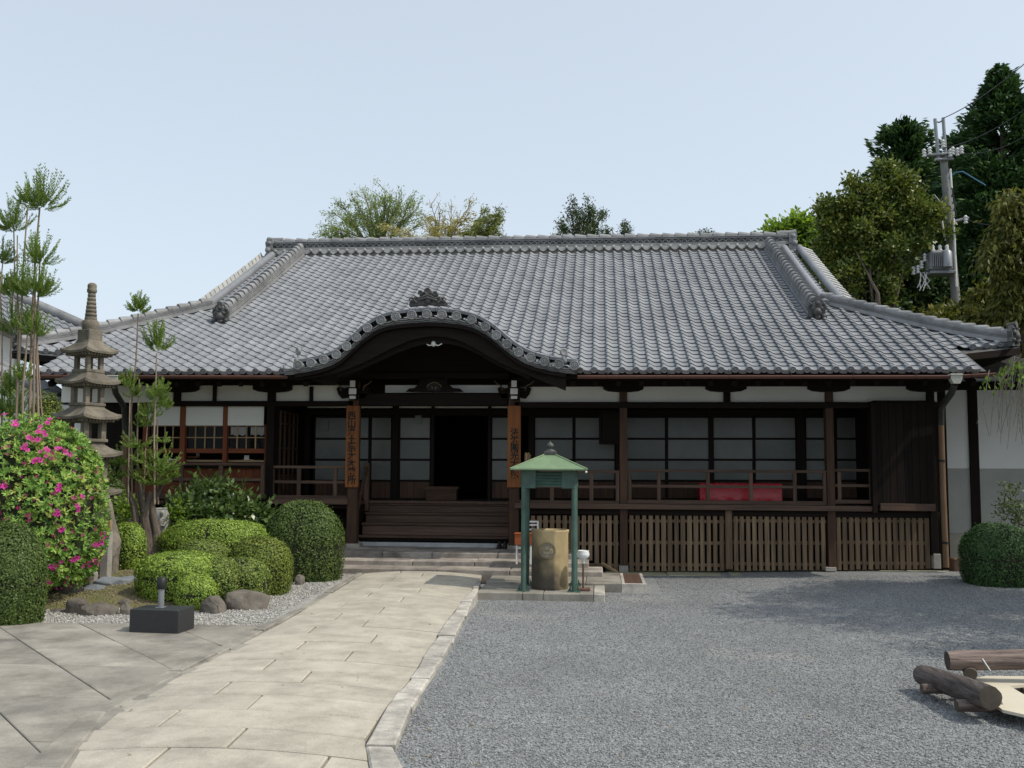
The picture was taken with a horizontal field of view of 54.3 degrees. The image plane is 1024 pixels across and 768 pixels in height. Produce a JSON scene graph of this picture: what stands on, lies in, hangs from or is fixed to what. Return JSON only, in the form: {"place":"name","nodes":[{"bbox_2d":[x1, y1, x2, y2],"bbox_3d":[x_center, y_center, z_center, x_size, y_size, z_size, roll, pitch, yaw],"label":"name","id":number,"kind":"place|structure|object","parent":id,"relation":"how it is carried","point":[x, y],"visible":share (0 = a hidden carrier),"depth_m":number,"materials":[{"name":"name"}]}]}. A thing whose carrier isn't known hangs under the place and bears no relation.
{"place":"outdoors","nodes":[
{"label":"outdoors","id":0,"kind":"place"},
{"bbox_2d":[0,519,49,625],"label":"clipped bush","id":1,"kind":"object","parent":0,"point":[24,568],"visible":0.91,"depth_m":10.90,"materials":[{"name":"green plant"}]},
{"bbox_2d":[44,569,173,608],"bbox_3d":[-6.694,2.764,14.705,10.100,0.498,6.100,0,-5,5],"label":"garden mound","id":2,"kind":"object","parent":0,"point":[103,597],"visible":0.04,"depth_m":12.33,"materials":[{"name":"green plant"}]},
{"bbox_2d":[0,162,71,432],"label":"kitayama cedar","id":3,"kind":"object","parent":2,"relation":"on","point":[14,281],"visible":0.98,"depth_m":13.90,"materials":[{"name":"green plant"}]},
{"bbox_2d":[25,388,64,444],"bbox_3d":[-7.542,1.474,16.045,0.804,2.839,0.641,0,-5,5],"label":"clipped bush","id":4,"kind":"object","parent":2,"relation":"on","point":[49,405],"visible":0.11,"depth_m":16.04,"materials":[{"name":"green plant"}]},
{"bbox_2d":[0,412,111,591],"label":"azalea bush","id":5,"kind":"object","parent":2,"relation":"on","point":[47,490],"visible":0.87,"depth_m":12.10,"materials":[{"name":"green plant"}]},
{"bbox_2d":[50,608,64,612],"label":"garden rock","id":6,"kind":"object","parent":2,"relation":"on","point":[54,610],"visible":0.34,"depth_m":11.81,"materials":[{"name":"grey stone"}]},
{"bbox_2d":[54,577,82,592],"bbox_3d":[-5.667,2.664,12.760,0.385,0.392,0.300,0,-5,5],"label":"garden rock","id":7,"kind":"object","parent":2,"relation":"on","point":[65,589],"visible":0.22,"depth_m":12.65,"materials":[{"name":"stone"}]},
{"bbox_2d":[82,571,93,586],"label":"garden rock","id":8,"kind":"object","parent":2,"relation":"on","point":[91,579],"visible":0.24,"depth_m":13.02,"materials":[{"name":"grey stone"}]},
{"bbox_2d":[83,584,105,589],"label":"garden rock","id":9,"kind":"object","parent":2,"relation":"on","point":[93,587],"visible":0.49,"depth_m":12.86,"materials":[{"name":"grey stone"}]},
{"bbox_2d":[93,572,97,581],"bbox_3d":[-5.595,2.603,13.272,0.131,0.206,0.120,0,-5,5],"label":"stone post","id":10,"kind":"object","parent":2,"relation":"on","point":[96,576],"visible":0.12,"depth_m":13.26,"materials":[{"name":"stone"}]},
{"bbox_2d":[76,602,118,615],"bbox_3d":[-4.659,2.756,11.697,0.928,0.348,0.380,-1,-5,13],"label":"garden rock","id":11,"kind":"object","parent":2,"relation":"on","point":[99,608],"visible":0.36,"depth_m":11.62,"materials":[{"name":"grey stone"}]},
{"bbox_2d":[99,521,112,577],"bbox_3d":[-5.535,2.264,13.629,0.165,0.795,0.160,0,-5,5],"label":"stone marker","id":12,"kind":"object","parent":2,"relation":"on","point":[106,565],"visible":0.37,"depth_m":13.58,"materials":[{"name":"stone"}]},
{"bbox_2d":[95,495,120,574],"bbox_3d":[-5.660,2.121,13.989,0.274,1.111,0.250,0,-5,5],"label":"standing stone","id":13,"kind":"object","parent":2,"relation":"on","point":[116,547],"visible":0.32,"depth_m":13.99,"materials":[{"name":"grey stone"}]},
{"bbox_2d":[107,464,113,479],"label":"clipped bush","id":14,"kind":"object","parent":2,"relation":"on","point":[109,470],"visible":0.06,"depth_m":16.44,"materials":[{"name":"green plant"}]},
{"bbox_2d":[93,577,132,585],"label":"garden rock","id":15,"kind":"object","parent":2,"relation":"on","point":[107,581],"visible":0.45,"depth_m":13.09,"materials":[{"name":"grey stone"}]},
{"bbox_2d":[106,477,126,525],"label":"clipped bush","id":16,"kind":"object","parent":2,"relation":"on","point":[116,483],"visible":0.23,"depth_m":15.84,"materials":[{"name":"green plant"}]},
{"bbox_2d":[118,598,131,604],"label":"garden rock","id":17,"kind":"object","parent":2,"relation":"on","point":[122,601],"visible":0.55,"depth_m":12.18,"materials":[{"name":"grey stone"}]},
{"bbox_2d":[117,520,147,569],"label":"clipped bush","id":18,"kind":"object","parent":2,"relation":"on","point":[133,549],"visible":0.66,"depth_m":14.23,"materials":[{"name":"green plant"}]},
{"bbox_2d":[107,290,184,556],"bbox_3d":[-5.506,0.670,15.040,1.243,4.254,0.899,-4,-6,39],"label":"kitayama cedar","id":19,"kind":"object","parent":2,"relation":"on","point":[147,518],"visible":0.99,"depth_m":14.94,"materials":[{"name":"green plant"}]},
{"bbox_2d":[156,508,170,551],"bbox_3d":[-5.379,2.274,15.313,0.215,0.742,0.227,0,-5,5],"label":"relief stone","id":20,"kind":"object","parent":2,"relation":"on","point":[162,513],"visible":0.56,"depth_m":15.30,"materials":[{"name":"stone"}]},
{"bbox_2d":[173,573,218,610],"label":"clipped bush","id":21,"kind":"object","parent":2,"relation":"on","point":[195,590],"visible":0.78,"depth_m":11.99,"materials":[{"name":"green plant"}]},
{"bbox_2d":[176,537,230,557],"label":"clipped bush","id":22,"kind":"object","parent":2,"relation":"on","point":[216,548],"visible":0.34,"depth_m":13.42,"materials":[{"name":"green plant"}]},
{"bbox_2d":[153,518,269,553],"bbox_3d":[-4.417,2.435,14.996,1.933,0.858,1.161,0,-5,5],"label":"clipped bush","id":23,"kind":"object","parent":2,"relation":"on","point":[229,533],"visible":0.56,"depth_m":14.65,"materials":[{"name":"green plant"}]},
{"bbox_2d":[200,596,226,613],"bbox_3d":[-3.548,2.695,11.888,0.307,0.462,0.262,0,-5,5],"label":"garden rock","id":24,"kind":"object","parent":2,"relation":"on","point":[213,604],"visible":0.58,"depth_m":11.81,"materials":[{"name":"grey stone"}]},
{"bbox_2d":[161,465,277,525],"bbox_3d":[-4.692,2.179,15.820,2.058,1.776,1.498,3,-6,-31],"label":"camellia shrub","id":25,"kind":"object","parent":2,"relation":"on","point":[213,499],"visible":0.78,"depth_m":15.74,"materials":[{"name":"green plant"}]},
{"bbox_2d":[208,555,240,600],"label":"clipped bush","id":26,"kind":"object","parent":2,"relation":"on","point":[225,574],"visible":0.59,"depth_m":12.43,"materials":[{"name":"green plant"}]},
{"bbox_2d":[224,589,269,610],"bbox_3d":[-3.252,2.745,12.208,0.498,0.423,0.500,4,-6,-36],"label":"garden rock","id":27,"kind":"object","parent":2,"relation":"on","point":[244,599],"visible":0.56,"depth_m":12.12,"materials":[{"name":"grey stone"}]},
{"bbox_2d":[226,555,271,595],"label":"clipped bush","id":28,"kind":"object","parent":2,"relation":"on","point":[254,575],"visible":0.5,"depth_m":12.75,"materials":[{"name":"green plant"}]},
{"bbox_2d":[227,534,294,595],"bbox_3d":[-3.414,2.502,13.531,0.956,0.944,0.774,0,-5,5],"label":"clipped bush","id":29,"kind":"object","parent":2,"relation":"on","point":[275,555],"visible":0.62,"depth_m":13.32,"materials":[{"name":"green plant"}]},
{"bbox_2d":[294,573,304,584],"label":"garden rock","id":30,"kind":"object","parent":2,"relation":"on","point":[299,579],"visible":0.69,"depth_m":14.39,"materials":[{"name":"beige stone"}]},
{"bbox_2d":[266,497,346,582],"bbox_3d":[-3.141,2.418,15.067,1.285,1.405,1.010,0,-5,5],"label":"clipped bush","id":31,"kind":"object","parent":2,"relation":"on","point":[311,535],"visible":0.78,"depth_m":14.72,"materials":[{"name":"green plant"}]},
{"bbox_2d":[0,622,264,767],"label":"side paving","id":32,"kind":"structure","parent":0,"point":[57,680],"depth_m":8.65,"materials":[{"name":"grey stone"}]},
{"bbox_2d":[129,577,194,633],"bbox_3d":[-3.700,2.349,10.578,0.546,0.599,0.360,0,-5,9],"label":"garden lamp","id":33,"kind":"object","parent":32,"relation":"on","point":[160,617],"visible":0.94,"depth_m":10.41,"materials":[{"name":"black stone"}]},
{"bbox_2d":[42,573,353,625],"bbox_3d":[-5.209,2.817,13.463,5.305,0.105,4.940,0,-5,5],"label":"white gravel","id":34,"kind":"structure","parent":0,"point":[201,616],"depth_m":11.65,"materials":[{"name":"grey gravel"}]},
{"bbox_2d":[65,598,87,613],"bbox_3d":[-5.154,2.731,11.795,0.260,0.394,0.212,0,-5,5],"label":"garden rock","id":35,"kind":"object","parent":34,"relation":"on","point":[74,605],"visible":0.39,"depth_m":11.73,"materials":[{"name":"grey stone"}]},
{"bbox_2d":[51,283,122,571],"bbox_3d":[-6.223,0.696,14.588,0.744,4.400,0.744,-2,-5,27],"label":"stone pagoda","id":36,"kind":"object","parent":34,"relation":"on","point":[89,345],"visible":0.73,"depth_m":14.55,"materials":[{"name":"grey stone"}]},
{"bbox_2d":[110,599,132,614],"bbox_3d":[-4.476,2.707,11.727,0.235,0.379,0.550,-2,-5,24],"label":"garden rock","id":37,"kind":"object","parent":34,"relation":"on","point":[125,609],"visible":0.44,"depth_m":11.66,"materials":[{"name":"grey stone"}]},
{"bbox_2d":[113,491,190,527],"bbox_3d":[-5.572,2.317,15.424,1.320,1.320,0.518,0,-5,5],"label":"broadleaf seedling","id":38,"kind":"object","parent":34,"relation":"on","point":[124,512],"visible":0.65,"depth_m":15.38,"materials":[{"name":"green plant"}]},
{"bbox_2d":[132,549,217,600],"bbox_3d":[-4.202,2.444,12.589,1.154,0.714,0.931,0,-5,5],"label":"clipped bush","id":39,"kind":"object","parent":34,"relation":"on","point":[174,566],"visible":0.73,"depth_m":12.27,"materials":[{"name":"green plant"}]},
{"bbox_2d":[24,571,481,767],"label":"stone path","id":40,"kind":"structure","parent":0,"point":[251,704],"depth_m":7.72,"materials":[{"name":"stone"}]},
{"bbox_2d":[0,0,1023,388],"label":"sky","id":41,"kind":"structure","parent":0,"point":[186,136],"materials":[{"name":"blue"}]},
{"bbox_2d":[365,571,1023,767],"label":"gravel court","id":42,"kind":"object","parent":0,"point":[653,587],"visible":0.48,"depth_m":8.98,"materials":[{"name":"grey gravel"}]},
{"bbox_2d":[341,540,602,582],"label":"stone steps","id":43,"kind":"structure","parent":42,"relation":"on","point":[487,561],"depth_m":16.39,"materials":[{"name":"stone"}]},
{"bbox_2d":[496,541,501,548],"bbox_3d":[-0.226,2.843,17.629,0.096,0.121,0.260,0,-5,5],"label":"shoe","id":44,"kind":"object","parent":43,"relation":"on","point":[499,544],"visible":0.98,"depth_m":17.55,"materials":[{"name":"black leather"}]},
{"bbox_2d":[502,541,506,548],"bbox_3d":[-0.126,2.845,17.620,0.096,0.124,0.260,0,-5,5],"label":"shoe","id":45,"kind":"object","parent":43,"relation":"on","point":[504,545],"visible":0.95,"depth_m":17.55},
{"bbox_2d":[514,532,531,564],"bbox_3d":[0.191,2.617,15.889,0.305,0.490,0.240,0,-5,5],"label":"orange box","id":46,"kind":"object","parent":43,"relation":"on","point":[517,538],"visible":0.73,"depth_m":15.80,"materials":[{"name":"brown wood"}]},
{"bbox_2d":[525,453,530,460],"bbox_3d":[0.253,2.015,17.134,0.117,1.682,0.120,4,-6,-33],"label":"stick bundle","id":47,"kind":"object","parent":43,"relation":"on","point":[527,456],"visible":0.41,"depth_m":17.18,"materials":[{"name":"brown wood"}]},
{"bbox_2d":[530,521,538,529],"bbox_3d":[0.356,2.577,16.875,0.182,0.520,0.200,0,-5,5],"label":"white rack","id":48,"kind":"object","parent":43,"relation":"on","point":[537,524],"visible":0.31,"depth_m":16.80,"materials":[{"name":"metal"}]},
{"bbox_2d":[478,584,604,601],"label":"shelter slab","id":49,"kind":"structure","parent":42,"relation":"on","point":[498,591],"depth_m":13.65,"materials":[{"name":"stone"}]},
{"bbox_2d":[510,441,587,592],"bbox_3d":[0.546,1.863,14.273,1.075,2.087,1.164,0,-5,5],"label":"incense shelter","id":50,"kind":"object","parent":49,"relation":"on","point":[532,476],"visible":0.97,"depth_m":13.93,"materials":[{"name":"green paint"}]},
{"bbox_2d":[531,528,568,590],"bbox_3d":[0.540,2.491,14.222,0.544,0.827,0.547,0,-5,5],"label":"incense pot","id":51,"kind":"object","parent":49,"relation":"on","point":[549,568],"visible":1,"depth_m":14.00,"materials":[{"name":"beige stone"}]},
{"bbox_2d":[576,550,589,590],"bbox_3d":[0.986,2.609,13.973,0.220,0.555,0.180,0,-5,5],"label":"ash stand","id":52,"kind":"object","parent":49,"relation":"on","point":[583,555],"visible":0.98,"depth_m":13.94,"materials":[{"name":"silver metal"}]},
{"bbox_2d":[486,573,645,592],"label":"side slab","id":53,"kind":"structure","parent":42,"relation":"on","point":[620,582],"depth_m":14.75,"materials":[{"name":"stone"}]},
{"bbox_2d":[127,575,1010,764],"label":"leaf litter","id":54,"kind":"object","parent":42,"relation":"on","point":[667,709],"visible":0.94,"depth_m":8.57,"materials":[{"name":"brown plant"}]},
{"bbox_2d":[605,568,930,575],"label":"foundation kerb","id":55,"kind":"structure","parent":42,"relation":"on","point":[673,572],"depth_m":17.36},
{"bbox_2d":[601,562,617,572],"bbox_3d":[1.659,3.138,17.041,0.060,0.151,0.434,3,-6,-29],"label":"timber offcut","id":56,"kind":"object","parent":55,"relation":"on","point":[608,567],"visible":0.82,"depth_m":17.01,"materials":[{"name":"brown wood"}]},
{"bbox_2d":[949,557,960,571],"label":"brick block","id":57,"kind":"structure","parent":55,"relation":"on","point":[953,564],"depth_m":16.88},
{"bbox_2d":[920,683,941,693],"bbox_3d":[3.453,2.446,8.013,0.332,0.082,0.081,0,-5,-1],"label":"billet","id":58,"kind":"object","parent":42,"relation":"on","point":[927,688],"visible":0.4,"depth_m":7.98,"materials":[{"name":"brown wood"}]},
{"bbox_2d":[913,665,1001,709],"bbox_3d":[3.465,2.362,7.823,0.185,0.231,1.098,1,-5,-3],"label":"log","id":59,"kind":"object","parent":58,"relation":"on","point":[982,695],"visible":0.94,"depth_m":7.59,"materials":[{"name":"brown wood"}]},
{"bbox_2d":[954,699,1002,711],"bbox_3d":[3.490,2.406,7.469,0.332,0.092,0.092,0,-5,-1],"label":"billet","id":60,"kind":"object","parent":42,"relation":"on","point":[963,705],"visible":0.58,"depth_m":7.43,"materials":[{"name":"brown wood"}]},
{"bbox_2d":[956,521,1023,587],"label":"clipped bush","id":61,"kind":"object","parent":42,"relation":"on","point":[990,554],"visible":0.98,"depth_m":14.90,"materials":[{"name":"green plant"}]},
{"bbox_2d":[991,480,1023,527],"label":"thin shrub","id":62,"kind":"object","parent":42,"relation":"on","point":[1006,504],"visible":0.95,"depth_m":15.83,"materials":[{"name":"green plant"}]},
{"bbox_3d":[4.511,2.544,8.205,0.700,0.127,0.550,0,-5,5],"label":"board prop","id":63,"kind":"object","parent":42,"relation":"on","visible":0},
{"bbox_2d":[975,676,1023,716],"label":"plywood board","id":64,"kind":"object","parent":63,"relation":"on","point":[1012,699],"visible":0.57,"depth_m":7.88,"materials":[{"name":"brown wood"}]},
{"bbox_2d":[963,667,977,678],"bbox_3d":[3.833,2.400,8.367,0.112,0.113,0.378,-2,-5,21],"label":"billet","id":65,"kind":"object","parent":64,"relation":"on","point":[970,672],"visible":0.56,"depth_m":8.20,"materials":[{"name":"brown wood"}]},
{"bbox_2d":[944,649,1023,670],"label":"log","id":66,"kind":"object","parent":65,"relation":"on","point":[1003,659],"visible":0.96,"depth_m":8.22,"materials":[{"name":"brown wood"}]},
{"bbox_2d":[981,658,990,671],"bbox_3d":[3.839,2.276,8.084,0.017,0.098,0.087,3,-5,-28],"label":"iron bolt","id":67,"kind":"object","parent":66,"relation":"in","point":[985,664],"visible":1,"depth_m":8.08,"materials":[{"name":"metal"}]},
{"bbox_3d":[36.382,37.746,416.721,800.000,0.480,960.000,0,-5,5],"label":"ground","id":68,"kind":"structure","parent":0,"visible":0},
{"bbox_2d":[0,360,68,432],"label":"garden wall","id":69,"kind":"structure","parent":68,"relation":"on","point":[55,389],"depth_m":19.46,"materials":[{"name":"white paint"}]},
{"bbox_2d":[0,291,82,365],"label":"storehouse","id":70,"kind":"structure","parent":68,"relation":"on","point":[63,319],"depth_m":26.04,"materials":[{"name":"tile"}]},
{"bbox_2d":[58,405,80,435],"bbox_3d":[-8.326,1.841,19.157,0.927,2.864,0.100,0,-5,5],"label":"white partition","id":71,"kind":"object","parent":68,"relation":"on","point":[77,425],"depth_m":19.20,"materials":[{"name":"paint"}]},
{"bbox_2d":[312,175,427,238],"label":"feathery tree","id":72,"kind":"object","parent":68,"relation":"on","point":[366,224],"visible":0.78,"depth_m":42.94,"materials":[{"name":"green plant"}]},
{"bbox_2d":[377,193,479,237],"bbox_3d":[-3.300,-1.066,39.638,4.096,12.972,3.602,0,-5,5],"label":"yellow bamboo clump","id":73,"kind":"object","parent":68,"relation":"on","point":[451,229],"visible":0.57,"depth_m":39.77,"materials":[{"name":"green plant"}]},
{"bbox_2d":[418,192,462,233],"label":"bare twig tree","id":74,"kind":"object","parent":68,"relation":"on","point":[444,216],"visible":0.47,"depth_m":43.50,"materials":[{"name":"green plant"}]},
{"bbox_2d":[459,203,508,236],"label":"bamboo clump","id":75,"kind":"object","parent":68,"relation":"on","point":[489,221],"visible":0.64,"depth_m":39.01,"materials":[{"name":"green plant"}]},
{"bbox_2d":[9,229,1020,571],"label":"temple hall","id":76,"kind":"structure","parent":68,"relation":"on","point":[751,357],"depth_m":18.28,"materials":[{"name":"tile"}]},
{"bbox_2d":[148,425,179,465],"bbox_3d":[-6.380,1.129,18.342,0.639,0.769,0.080,0,-5,5],"label":"window","id":77,"kind":"structure","parent":76,"relation":"in","point":[171,450],"depth_m":18.34,"materials":[{"name":"red wood"}]},
{"bbox_2d":[187,453,199,457],"bbox_3d":[-5.904,1.327,18.521,0.190,0.100,0.130,0,-5,5],"label":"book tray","id":78,"kind":"object","parent":76,"relation":"on","point":[197,455],"visible":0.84,"depth_m":18.46,"materials":[{"name":"brown wood"}]},
{"bbox_2d":[185,425,222,465],"bbox_3d":[-5.623,1.125,18.277,0.738,0.766,0.080,0,-5,5],"label":"window","id":79,"kind":"structure","parent":76,"relation":"in","point":[188,450],"depth_m":18.27,"materials":[{"name":"red wood"}]},
{"bbox_2d":[133,403,299,492],"bbox_3d":[-5.621,1.320,19.192,2.568,1.875,1.790,0,-5,5],"label":"window frame","id":80,"kind":"structure","parent":76,"relation":"in","point":[190,429],"depth_m":20.05,"materials":[{"name":"brown wood"}]},
{"bbox_2d":[227,425,264,465],"bbox_3d":[-4.847,1.121,18.209,0.710,0.763,0.080,0,-5,5],"label":"window","id":81,"kind":"structure","parent":76,"relation":"in","point":[230,450],"depth_m":18.20,"materials":[{"name":"red wood"}]},
{"bbox_2d":[320,419,327,430],"bbox_3d":[-3.629,0.786,19.278,0.166,0.227,0.011,0,-5,5],"label":"paper notice","id":82,"kind":"object","parent":76,"relation":"attached to","point":[323,424],"visible":1,"depth_m":19.27,"materials":[{"name":"grey paper"}]},
{"bbox_2d":[415,415,421,423],"bbox_3d":[-1.796,0.652,19.130,0.122,0.226,0.011,0,-5,5],"label":"paper notice","id":83,"kind":"object","parent":76,"relation":"attached to","point":[417,419],"visible":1,"depth_m":19.12,"materials":[{"name":"grey paper"}]},
{"bbox_2d":[424,486,458,500],"bbox_3d":[-1.327,2.069,18.849,0.627,0.268,0.220,0,-5,5],"label":"offering box","id":84,"kind":"object","parent":76,"relation":"on","point":[441,493],"visible":1,"depth_m":18.76,"materials":[{"name":"brown wood"}]},
{"bbox_2d":[599,408,618,444],"bbox_3d":[1.792,0.598,18.166,0.418,1.005,0.136,0,-5,5],"label":"hanging plaque","id":85,"kind":"object","parent":76,"relation":"hanging from","point":[608,427],"visible":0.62,"depth_m":18.11,"materials":[{"name":"brown wood"}]},
{"bbox_2d":[697,483,781,500],"bbox_3d":[4.067,1.965,17.893,1.434,0.378,0.506,0,-5,5],"label":"covered bench","id":86,"kind":"object","parent":76,"relation":"on","point":[763,494],"visible":0.67,"depth_m":17.66,"materials":[{"name":"red fabric"}]},
{"bbox_2d":[552,193,614,235],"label":"juniper tree","id":87,"kind":"object","parent":68,"relation":"on","point":[589,225],"visible":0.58,"depth_m":41.33,"materials":[{"name":"green plant"}]},
{"bbox_2d":[615,219,634,234],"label":"juniper tree","id":88,"kind":"object","parent":68,"relation":"on","point":[625,228],"visible":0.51,"depth_m":41.80,"materials":[{"name":"green plant"}]},
{"bbox_2d":[692,227,714,233],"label":"pine tree","id":89,"kind":"object","parent":68,"relation":"on","point":[704,231],"visible":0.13,"depth_m":40.99,"materials":[{"name":"green plant"}]},
{"bbox_2d":[750,205,821,283],"bbox_3d":[10.615,-0.742,37.447,3.255,12.133,2.108,0,-5,5],"label":"fresh green tree","id":90,"kind":"object","parent":68,"relation":"on","point":[800,222],"visible":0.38,"depth_m":37.59,"materials":[{"name":"green plant"}]},
{"bbox_2d":[802,153,960,317],"bbox_3d":[10.952,-1.132,29.396,4.584,11.550,2.323,0,-5,5],"label":"evergreen oak","id":91,"kind":"object","parent":68,"relation":"on","point":[869,228],"visible":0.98,"depth_m":29.27,"materials":[{"name":"green plant"}]},
{"bbox_2d":[821,235,996,315],"bbox_3d":[12.509,0.017,30.949,6.590,9.571,3.328,1,-5,-8],"label":"forest tree","id":92,"kind":"object","parent":68,"relation":"on","point":[938,291],"visible":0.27,"depth_m":30.50,"materials":[{"name":"green plant"}]},
{"bbox_2d":[860,115,959,261],"bbox_3d":[14.020,-2.222,35.219,3.648,14.743,3.483,2,-5,-21],"label":"cypress tree","id":93,"kind":"object","parent":68,"relation":"on","point":[906,139],"visible":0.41,"depth_m":35.20,"materials":[{"name":"green plant"}]},
{"bbox_2d":[861,151,970,271],"bbox_3d":[16.060,-1.719,36.599,8.126,14.013,5.696,0,-5,5],"label":"forest tree","id":94,"kind":"object","parent":68,"relation":"on","point":[936,242],"visible":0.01,"depth_m":35.67,"materials":[{"name":"green plant"}]},
{"bbox_2d":[911,117,985,304],"bbox_3d":[12.716,-1.915,28.992,2.049,12.075,0.988,-1,-5,20],"label":"utility pole","id":95,"kind":"object","parent":68,"relation":"on","point":[940,262],"visible":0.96,"depth_m":29.28,"materials":[{"name":"concrete"}]},
{"bbox_2d":[942,110,1023,148],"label":"overhead wire","id":96,"kind":"object","parent":95,"relation":"attached to","point":[985,133],"visible":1,"depth_m":27.28,"materials":[{"name":"black rubber"}]},
{"bbox_2d":[944,64,1023,117],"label":"overhead wire","id":97,"kind":"object","parent":95,"relation":"attached to","point":[986,93],"visible":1,"depth_m":25.12,"materials":[{"name":"black rubber"}]},
{"bbox_2d":[963,137,1023,154],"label":"overhead wire","id":98,"kind":"object","parent":95,"relation":"attached to","point":[994,149],"visible":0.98,"depth_m":28.09,"materials":[{"name":"black rubber"}]},
{"bbox_2d":[920,129,977,257],"bbox_3d":[16.254,-2.151,35.695,4.832,14.707,5.036,-2,-6,30],"label":"cedar tree","id":99,"kind":"object","parent":68,"relation":"on","point":[954,134],"visible":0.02,"depth_m":36.31,"materials":[{"name":"green plant"}]},
{"bbox_2d":[907,276,1023,358],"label":"forest tree","id":100,"kind":"object","parent":68,"relation":"on","point":[968,312],"visible":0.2,"depth_m":27.78,"materials":[{"name":"green plant"}]},
{"bbox_2d":[916,63,1023,291],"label":"cedar tree","id":101,"kind":"object","parent":68,"relation":"on","point":[995,171],"visible":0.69,"depth_m":31.89,"materials":[{"name":"green plant"}]},
{"bbox_2d":[937,356,1023,570],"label":"plaster building","id":102,"kind":"structure","parent":68,"relation":"on","point":[981,462],"depth_m":18.84,"materials":[{"name":"white paint"}]},
{"bbox_2d":[966,187,1023,356],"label":"drooping tree","id":103,"kind":"object","parent":68,"relation":"on","point":[1005,260],"visible":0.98,"depth_m":26.05,"materials":[{"name":"green plant"}]},
{"bbox_2d":[977,354,1023,448],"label":"weeping cherry","id":104,"kind":"object","parent":68,"relation":"on","point":[1010,370],"visible":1,"depth_m":13.28,"materials":[{"name":"green plant"}]}
]}

